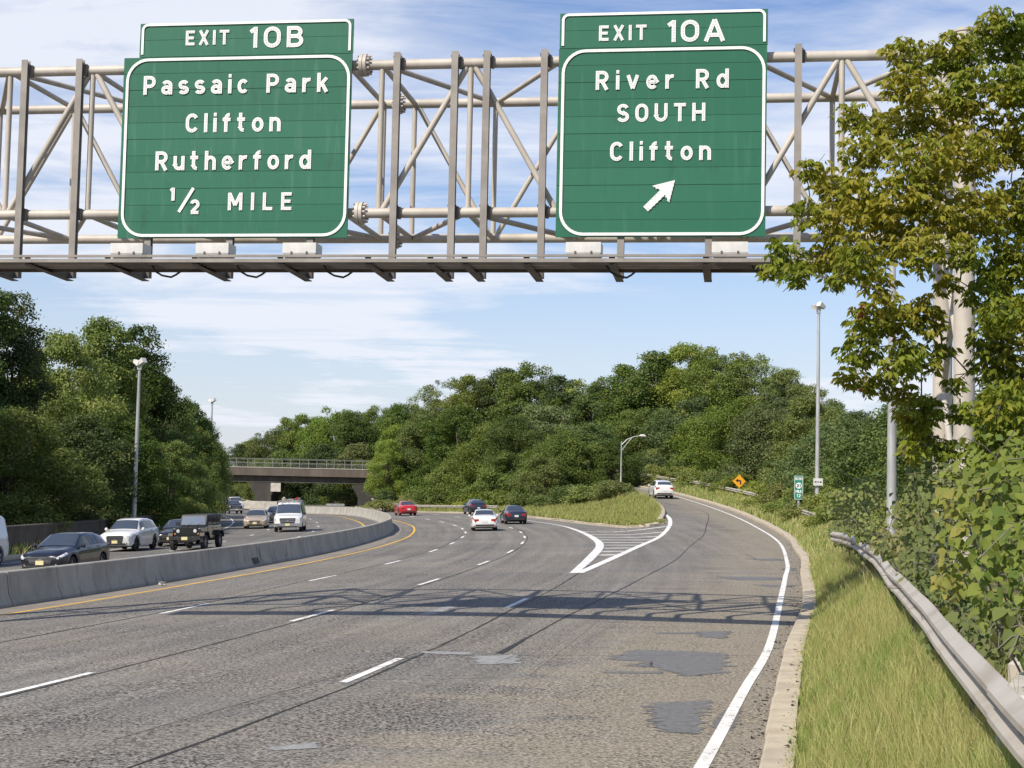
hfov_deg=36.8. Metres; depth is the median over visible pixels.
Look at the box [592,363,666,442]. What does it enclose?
tree
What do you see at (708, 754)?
road marking
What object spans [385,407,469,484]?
tree
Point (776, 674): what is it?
gravel
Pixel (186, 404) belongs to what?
tree
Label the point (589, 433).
tree
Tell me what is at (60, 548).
hatchback
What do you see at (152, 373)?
tree
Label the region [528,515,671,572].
road marking
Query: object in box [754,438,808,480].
tree
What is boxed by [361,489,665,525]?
verge
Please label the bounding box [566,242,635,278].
sign lamp
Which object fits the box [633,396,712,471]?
tree
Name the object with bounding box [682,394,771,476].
tree
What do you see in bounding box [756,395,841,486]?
tree
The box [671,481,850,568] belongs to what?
grass
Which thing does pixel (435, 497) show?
shrub
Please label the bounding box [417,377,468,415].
tree
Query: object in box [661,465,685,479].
shrub
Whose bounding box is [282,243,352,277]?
sign lamp
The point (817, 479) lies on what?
lamp pole
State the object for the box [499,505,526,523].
sedan
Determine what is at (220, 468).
tree
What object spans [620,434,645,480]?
lamp pole
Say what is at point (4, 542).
van
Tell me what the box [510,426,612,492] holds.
tree
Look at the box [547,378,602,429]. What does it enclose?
tree
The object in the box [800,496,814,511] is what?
shrub
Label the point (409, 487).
shrub
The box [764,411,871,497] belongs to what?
tree
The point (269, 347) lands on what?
sky
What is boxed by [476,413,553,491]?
tree
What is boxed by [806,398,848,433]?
tree
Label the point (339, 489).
tree
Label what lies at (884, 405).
tree
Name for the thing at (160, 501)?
tree
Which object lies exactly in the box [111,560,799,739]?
road patch
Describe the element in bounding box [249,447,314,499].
tree
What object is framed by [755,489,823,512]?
shrub
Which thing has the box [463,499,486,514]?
sport utility vehicle
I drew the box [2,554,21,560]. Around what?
kerb
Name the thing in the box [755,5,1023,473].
box elder tree
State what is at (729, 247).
sign lamp
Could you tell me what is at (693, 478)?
shrub
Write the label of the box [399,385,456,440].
tree
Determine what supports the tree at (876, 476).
on the ground at (120, 509)
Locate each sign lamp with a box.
[110,243,180,277]
[196,243,265,277]
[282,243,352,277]
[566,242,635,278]
[712,242,780,276]
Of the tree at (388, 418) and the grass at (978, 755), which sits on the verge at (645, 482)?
the grass at (978, 755)
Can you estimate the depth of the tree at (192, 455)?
136.69 m
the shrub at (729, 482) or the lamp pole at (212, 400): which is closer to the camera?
the shrub at (729, 482)
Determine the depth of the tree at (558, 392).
249.13 m
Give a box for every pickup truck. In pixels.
[224,500,242,513]
[228,497,243,507]
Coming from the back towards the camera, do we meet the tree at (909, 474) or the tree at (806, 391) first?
the tree at (806, 391)
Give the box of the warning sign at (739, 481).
[733,475,745,487]
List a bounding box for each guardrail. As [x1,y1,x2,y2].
[371,498,498,508]
[618,470,675,480]
[689,480,757,498]
[800,509,816,516]
[830,532,1023,767]
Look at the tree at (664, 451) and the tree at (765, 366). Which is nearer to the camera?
the tree at (664, 451)
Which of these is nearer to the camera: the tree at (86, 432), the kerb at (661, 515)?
the tree at (86, 432)
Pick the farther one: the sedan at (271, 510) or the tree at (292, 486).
the tree at (292, 486)
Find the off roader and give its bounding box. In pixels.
[168,514,223,549]
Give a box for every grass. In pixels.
[8,520,164,554]
[350,486,454,510]
[424,484,664,524]
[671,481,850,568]
[780,543,1023,767]
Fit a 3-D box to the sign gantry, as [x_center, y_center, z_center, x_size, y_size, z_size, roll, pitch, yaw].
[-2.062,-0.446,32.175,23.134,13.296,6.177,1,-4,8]
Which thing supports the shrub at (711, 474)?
on the verge at (645, 482)
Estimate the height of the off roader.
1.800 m
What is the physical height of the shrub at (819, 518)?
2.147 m
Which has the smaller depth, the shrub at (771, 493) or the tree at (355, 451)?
the shrub at (771, 493)
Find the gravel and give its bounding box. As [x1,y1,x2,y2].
[732,540,815,766]
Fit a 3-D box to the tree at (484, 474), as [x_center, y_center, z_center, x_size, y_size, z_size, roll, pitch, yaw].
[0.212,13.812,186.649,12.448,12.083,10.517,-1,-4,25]
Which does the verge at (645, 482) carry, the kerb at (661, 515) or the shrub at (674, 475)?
the shrub at (674, 475)
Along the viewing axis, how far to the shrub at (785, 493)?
112.28 m
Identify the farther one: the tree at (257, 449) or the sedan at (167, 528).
the tree at (257, 449)
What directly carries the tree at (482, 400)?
on the ground at (120, 509)
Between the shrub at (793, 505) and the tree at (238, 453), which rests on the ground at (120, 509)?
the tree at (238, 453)
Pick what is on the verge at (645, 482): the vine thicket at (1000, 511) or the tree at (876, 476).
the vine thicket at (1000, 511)
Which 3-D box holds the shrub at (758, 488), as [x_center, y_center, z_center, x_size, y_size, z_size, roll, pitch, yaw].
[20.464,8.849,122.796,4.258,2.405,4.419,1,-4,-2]
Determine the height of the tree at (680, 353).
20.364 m
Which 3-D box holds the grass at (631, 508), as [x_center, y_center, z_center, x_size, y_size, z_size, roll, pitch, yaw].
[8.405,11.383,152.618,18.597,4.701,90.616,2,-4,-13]
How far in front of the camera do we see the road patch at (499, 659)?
25.98 m
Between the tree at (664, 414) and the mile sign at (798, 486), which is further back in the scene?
the tree at (664, 414)
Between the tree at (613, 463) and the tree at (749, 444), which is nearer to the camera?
the tree at (749, 444)
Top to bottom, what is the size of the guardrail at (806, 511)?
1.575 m
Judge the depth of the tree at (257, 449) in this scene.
296.96 m
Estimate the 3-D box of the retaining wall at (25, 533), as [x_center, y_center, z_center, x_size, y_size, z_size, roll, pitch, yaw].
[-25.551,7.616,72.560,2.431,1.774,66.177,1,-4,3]
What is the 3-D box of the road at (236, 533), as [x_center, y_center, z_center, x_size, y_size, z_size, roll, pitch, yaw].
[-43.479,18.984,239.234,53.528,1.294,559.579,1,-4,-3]
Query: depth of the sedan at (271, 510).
135.49 m
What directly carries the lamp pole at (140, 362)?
on the kerb at (12, 557)
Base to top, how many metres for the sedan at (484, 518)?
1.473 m
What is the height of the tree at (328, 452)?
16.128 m
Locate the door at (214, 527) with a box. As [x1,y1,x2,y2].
[213,525,216,536]
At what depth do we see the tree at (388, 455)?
229.68 m
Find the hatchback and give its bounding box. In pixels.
[21,532,109,568]
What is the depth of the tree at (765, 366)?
233.74 m
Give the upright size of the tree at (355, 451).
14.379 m
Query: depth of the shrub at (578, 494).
158.28 m
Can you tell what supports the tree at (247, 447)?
on the ground at (120, 509)
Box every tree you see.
[0,288,33,476]
[0,290,62,489]
[0,405,118,532]
[6,373,94,503]
[9,328,130,492]
[15,412,148,531]
[59,314,164,485]
[71,419,195,529]
[100,323,184,499]
[113,393,201,501]
[125,376,200,497]
[139,439,216,521]
[166,400,234,500]
[173,464,225,516]
[192,424,234,517]
[219,459,231,496]
[223,443,255,496]
[229,458,268,501]
[234,440,266,495]
[243,428,295,466]
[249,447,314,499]
[272,417,303,449]
[274,413,317,458]
[279,466,330,504]
[283,442,354,504]
[296,406,358,466]
[308,483,348,504]
[315,442,375,502]
[326,410,381,462]
[343,405,386,444]
[361,439,412,496]
[370,402,431,452]
[372,423,419,468]
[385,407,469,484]
[398,449,482,504]
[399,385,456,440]
[400,403,498,503]
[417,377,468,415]
[432,373,496,451]
[440,422,527,504]
[454,449,549,508]
[459,366,539,460]
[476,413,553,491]
[482,361,582,451]
[496,453,573,505]
[498,403,593,470]
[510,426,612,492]
[533,374,590,424]
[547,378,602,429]
[554,376,641,441]
[558,421,651,484]
[586,405,672,464]
[587,439,645,486]
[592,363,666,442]
[607,348,683,448]
[624,407,681,467]
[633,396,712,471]
[640,342,721,423]
[641,446,671,467]
[660,404,731,473]
[664,344,758,414]
[671,456,708,471]
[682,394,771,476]
[698,458,742,478]
[705,351,771,409]
[716,391,813,485]
[717,352,791,410]
[749,367,827,409]
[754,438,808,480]
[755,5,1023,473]
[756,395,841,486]
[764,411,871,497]
[783,406,908,512]
[799,383,847,413]
[804,464,872,493]
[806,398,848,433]
[845,409,874,427]
[854,393,1013,513]
[864,462,931,495]
[879,403,899,416]
[899,460,1022,535]
[930,375,1023,519]
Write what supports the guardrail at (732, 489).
on the verge at (645, 482)
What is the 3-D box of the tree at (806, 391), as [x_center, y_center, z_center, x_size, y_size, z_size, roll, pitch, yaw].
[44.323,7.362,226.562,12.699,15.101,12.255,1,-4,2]
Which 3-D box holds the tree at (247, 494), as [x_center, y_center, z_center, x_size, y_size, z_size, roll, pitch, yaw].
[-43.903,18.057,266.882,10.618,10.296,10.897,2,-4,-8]
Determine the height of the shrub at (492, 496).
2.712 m
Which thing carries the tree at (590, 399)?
on the ground at (120, 509)
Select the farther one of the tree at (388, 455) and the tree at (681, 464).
the tree at (388, 455)
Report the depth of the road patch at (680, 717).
25.19 m
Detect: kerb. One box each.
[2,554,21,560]
[344,503,664,527]
[637,485,816,767]
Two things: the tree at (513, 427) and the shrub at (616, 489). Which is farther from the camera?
the tree at (513, 427)
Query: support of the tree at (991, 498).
on the ground at (120, 509)
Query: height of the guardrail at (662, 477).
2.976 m
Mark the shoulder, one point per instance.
(397, 531)
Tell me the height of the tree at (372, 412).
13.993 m
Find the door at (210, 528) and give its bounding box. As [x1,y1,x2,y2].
[208,526,212,536]
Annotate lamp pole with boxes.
[132,358,146,517]
[208,398,216,420]
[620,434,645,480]
[811,301,825,510]
[886,200,902,536]
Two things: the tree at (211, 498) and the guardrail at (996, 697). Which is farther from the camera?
the tree at (211, 498)
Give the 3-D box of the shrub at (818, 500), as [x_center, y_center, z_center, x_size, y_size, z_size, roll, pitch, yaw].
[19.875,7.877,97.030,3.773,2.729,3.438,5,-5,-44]
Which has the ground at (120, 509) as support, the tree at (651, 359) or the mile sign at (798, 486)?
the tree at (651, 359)
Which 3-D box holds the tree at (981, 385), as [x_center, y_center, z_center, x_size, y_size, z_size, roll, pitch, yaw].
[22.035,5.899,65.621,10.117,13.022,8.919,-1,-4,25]
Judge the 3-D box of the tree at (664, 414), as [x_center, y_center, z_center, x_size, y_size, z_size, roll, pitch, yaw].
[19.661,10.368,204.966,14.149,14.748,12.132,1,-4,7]
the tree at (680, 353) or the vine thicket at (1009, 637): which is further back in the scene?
the tree at (680, 353)
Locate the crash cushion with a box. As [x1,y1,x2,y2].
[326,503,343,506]
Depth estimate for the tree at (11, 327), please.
93.19 m
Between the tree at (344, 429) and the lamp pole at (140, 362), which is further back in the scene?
the tree at (344, 429)
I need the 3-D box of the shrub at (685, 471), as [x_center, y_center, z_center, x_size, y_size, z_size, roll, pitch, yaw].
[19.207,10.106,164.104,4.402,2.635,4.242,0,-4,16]
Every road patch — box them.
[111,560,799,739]
[267,536,523,749]
[602,558,795,733]
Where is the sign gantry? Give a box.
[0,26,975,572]
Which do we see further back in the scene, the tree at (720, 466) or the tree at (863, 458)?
the tree at (720, 466)
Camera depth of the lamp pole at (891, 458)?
45.88 m
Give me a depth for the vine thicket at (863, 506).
33.51 m
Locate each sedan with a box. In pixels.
[157,519,199,545]
[242,509,269,528]
[265,506,276,520]
[394,501,416,515]
[468,509,498,530]
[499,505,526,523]
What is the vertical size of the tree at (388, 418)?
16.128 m
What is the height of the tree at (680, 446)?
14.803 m
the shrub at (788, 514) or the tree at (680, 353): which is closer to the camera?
the shrub at (788, 514)
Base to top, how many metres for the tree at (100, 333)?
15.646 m
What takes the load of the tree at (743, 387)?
on the ground at (120, 509)
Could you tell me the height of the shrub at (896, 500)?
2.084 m
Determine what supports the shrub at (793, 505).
on the verge at (645, 482)
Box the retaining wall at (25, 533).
[6,514,157,550]
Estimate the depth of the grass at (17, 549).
74.67 m
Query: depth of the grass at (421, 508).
207.81 m
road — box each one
[0,500,377,570]
[0,505,802,767]
[635,487,762,525]
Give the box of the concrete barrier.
[0,499,393,607]
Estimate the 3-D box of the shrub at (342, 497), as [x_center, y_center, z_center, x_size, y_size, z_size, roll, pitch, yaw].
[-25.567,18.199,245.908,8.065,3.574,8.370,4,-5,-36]
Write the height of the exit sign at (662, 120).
4.557 m
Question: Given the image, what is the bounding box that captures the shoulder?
[0,522,401,616]
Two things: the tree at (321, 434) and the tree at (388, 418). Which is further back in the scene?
the tree at (321, 434)
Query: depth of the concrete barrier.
51.18 m
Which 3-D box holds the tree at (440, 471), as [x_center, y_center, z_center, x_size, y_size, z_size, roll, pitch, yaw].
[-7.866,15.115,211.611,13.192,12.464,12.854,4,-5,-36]
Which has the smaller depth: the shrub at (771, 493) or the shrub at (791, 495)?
the shrub at (791, 495)
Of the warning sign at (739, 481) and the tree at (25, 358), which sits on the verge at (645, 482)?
the warning sign at (739, 481)
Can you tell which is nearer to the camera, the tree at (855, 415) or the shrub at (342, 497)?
the tree at (855, 415)
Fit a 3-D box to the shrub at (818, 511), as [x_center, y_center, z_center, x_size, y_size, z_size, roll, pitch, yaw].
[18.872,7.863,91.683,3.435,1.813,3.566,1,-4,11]
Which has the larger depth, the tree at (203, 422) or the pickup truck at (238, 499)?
the pickup truck at (238, 499)
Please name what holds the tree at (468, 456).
on the ground at (120, 509)
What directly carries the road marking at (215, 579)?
on the road at (571, 705)
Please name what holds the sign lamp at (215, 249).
attached to the sign gantry
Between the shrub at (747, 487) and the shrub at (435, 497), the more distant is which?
the shrub at (435, 497)
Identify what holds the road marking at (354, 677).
on the road at (571, 705)
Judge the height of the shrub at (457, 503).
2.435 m
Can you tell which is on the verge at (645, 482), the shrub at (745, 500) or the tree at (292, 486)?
the shrub at (745, 500)
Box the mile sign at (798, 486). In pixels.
[794,476,802,512]
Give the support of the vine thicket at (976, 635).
on the verge at (645, 482)
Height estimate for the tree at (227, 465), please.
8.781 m
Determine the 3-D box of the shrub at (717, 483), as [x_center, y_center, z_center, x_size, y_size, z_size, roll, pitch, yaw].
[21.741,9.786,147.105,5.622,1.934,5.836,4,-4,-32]
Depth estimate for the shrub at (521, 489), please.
171.89 m
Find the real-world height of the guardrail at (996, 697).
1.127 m
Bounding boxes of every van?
[0,516,8,563]
[272,497,306,531]
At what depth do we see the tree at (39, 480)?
83.09 m
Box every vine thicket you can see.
[820,466,894,580]
[820,516,1022,675]
[865,434,987,616]
[929,429,1023,659]
[989,600,1023,673]
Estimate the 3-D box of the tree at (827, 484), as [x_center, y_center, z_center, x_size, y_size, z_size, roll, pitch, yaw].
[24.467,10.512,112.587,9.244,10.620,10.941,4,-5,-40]
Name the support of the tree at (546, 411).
on the ground at (120, 509)
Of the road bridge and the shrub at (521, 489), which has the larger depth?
the road bridge
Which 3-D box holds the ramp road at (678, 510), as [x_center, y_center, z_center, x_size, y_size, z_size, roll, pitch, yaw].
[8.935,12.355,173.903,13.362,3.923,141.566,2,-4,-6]
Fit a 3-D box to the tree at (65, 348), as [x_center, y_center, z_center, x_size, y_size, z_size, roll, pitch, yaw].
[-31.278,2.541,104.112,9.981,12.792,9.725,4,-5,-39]
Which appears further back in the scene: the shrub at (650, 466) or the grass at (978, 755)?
the shrub at (650, 466)
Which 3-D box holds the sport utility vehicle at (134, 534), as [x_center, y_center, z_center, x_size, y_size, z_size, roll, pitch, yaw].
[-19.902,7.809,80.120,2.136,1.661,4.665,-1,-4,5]
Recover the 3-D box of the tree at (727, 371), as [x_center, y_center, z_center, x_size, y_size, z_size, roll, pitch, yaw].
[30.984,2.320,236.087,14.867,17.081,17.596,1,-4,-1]
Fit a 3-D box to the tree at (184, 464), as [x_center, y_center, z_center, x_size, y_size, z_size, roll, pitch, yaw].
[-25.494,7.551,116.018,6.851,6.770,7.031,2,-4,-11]
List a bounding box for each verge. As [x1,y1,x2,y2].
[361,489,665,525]
[579,462,1023,766]
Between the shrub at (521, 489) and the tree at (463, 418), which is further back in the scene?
the tree at (463, 418)
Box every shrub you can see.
[325,487,357,506]
[360,499,396,511]
[373,488,398,503]
[398,480,437,491]
[427,490,453,503]
[451,491,482,504]
[479,488,510,505]
[500,486,542,505]
[526,484,578,506]
[557,483,609,503]
[588,479,637,500]
[642,463,663,479]
[646,466,669,482]
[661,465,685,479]
[665,470,696,483]
[672,467,700,486]
[674,472,700,486]
[697,470,723,488]
[706,476,723,492]
[707,477,754,490]
[715,473,753,490]
[734,480,760,498]
[734,485,789,506]
[747,481,780,505]
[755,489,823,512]
[758,481,788,503]
[770,501,812,519]
[775,487,793,506]
[781,493,812,516]
[785,484,814,508]
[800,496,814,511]
[801,494,868,527]
[802,503,839,522]
[806,488,848,518]
[858,497,931,537]
[878,496,913,510]
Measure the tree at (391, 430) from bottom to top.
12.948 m
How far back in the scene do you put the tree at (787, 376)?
230.71 m
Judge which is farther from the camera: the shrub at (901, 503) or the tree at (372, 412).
the tree at (372, 412)
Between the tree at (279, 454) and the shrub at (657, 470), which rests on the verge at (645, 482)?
the shrub at (657, 470)
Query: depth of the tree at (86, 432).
91.35 m
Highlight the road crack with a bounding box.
[0,506,754,767]
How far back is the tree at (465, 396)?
259.92 m
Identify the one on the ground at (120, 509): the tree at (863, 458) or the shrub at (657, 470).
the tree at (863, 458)
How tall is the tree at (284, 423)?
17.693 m
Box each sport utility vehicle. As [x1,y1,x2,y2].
[100,518,158,550]
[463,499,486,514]
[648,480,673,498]
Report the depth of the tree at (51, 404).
117.39 m
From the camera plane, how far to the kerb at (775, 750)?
22.57 m
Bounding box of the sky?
[0,0,1023,465]
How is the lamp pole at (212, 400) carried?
on the road at (236, 533)
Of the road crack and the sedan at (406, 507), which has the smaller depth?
the road crack
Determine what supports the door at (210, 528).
in the off roader
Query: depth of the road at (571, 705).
26.25 m
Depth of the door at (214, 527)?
80.91 m
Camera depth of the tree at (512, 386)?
255.20 m
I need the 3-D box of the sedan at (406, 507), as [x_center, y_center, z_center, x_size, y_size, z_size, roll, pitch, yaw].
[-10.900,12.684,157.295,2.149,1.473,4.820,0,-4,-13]
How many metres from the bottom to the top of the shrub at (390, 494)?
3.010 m
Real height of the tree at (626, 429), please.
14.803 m
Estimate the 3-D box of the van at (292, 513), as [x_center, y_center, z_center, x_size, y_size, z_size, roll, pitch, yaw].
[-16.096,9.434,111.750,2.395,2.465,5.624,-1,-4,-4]
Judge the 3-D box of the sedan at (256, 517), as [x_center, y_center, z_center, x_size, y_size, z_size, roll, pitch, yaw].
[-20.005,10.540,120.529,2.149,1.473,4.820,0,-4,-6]
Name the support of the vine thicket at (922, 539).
on the verge at (645, 482)
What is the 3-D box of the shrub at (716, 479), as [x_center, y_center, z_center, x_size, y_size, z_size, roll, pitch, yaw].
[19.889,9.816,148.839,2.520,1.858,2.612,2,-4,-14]
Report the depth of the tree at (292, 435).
298.49 m
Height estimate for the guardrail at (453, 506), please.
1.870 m
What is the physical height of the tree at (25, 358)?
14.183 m
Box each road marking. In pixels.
[0,513,528,695]
[1,520,414,614]
[4,488,789,767]
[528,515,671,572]
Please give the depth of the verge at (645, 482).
32.87 m
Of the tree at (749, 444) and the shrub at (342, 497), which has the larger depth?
the shrub at (342, 497)
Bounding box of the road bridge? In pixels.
[228,458,431,508]
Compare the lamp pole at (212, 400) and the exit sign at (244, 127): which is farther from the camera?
the lamp pole at (212, 400)
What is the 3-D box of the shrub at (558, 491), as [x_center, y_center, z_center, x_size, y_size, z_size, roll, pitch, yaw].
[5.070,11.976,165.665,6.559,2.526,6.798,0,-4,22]
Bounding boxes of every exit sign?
[117,19,353,238]
[555,9,767,236]
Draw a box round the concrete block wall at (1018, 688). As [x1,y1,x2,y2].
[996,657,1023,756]
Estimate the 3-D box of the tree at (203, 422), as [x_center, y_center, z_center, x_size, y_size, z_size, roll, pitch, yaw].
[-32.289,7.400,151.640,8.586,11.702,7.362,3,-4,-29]
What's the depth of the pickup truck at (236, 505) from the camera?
196.33 m
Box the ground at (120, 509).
[2,441,821,554]
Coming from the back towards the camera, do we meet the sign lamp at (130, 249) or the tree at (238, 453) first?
the tree at (238, 453)

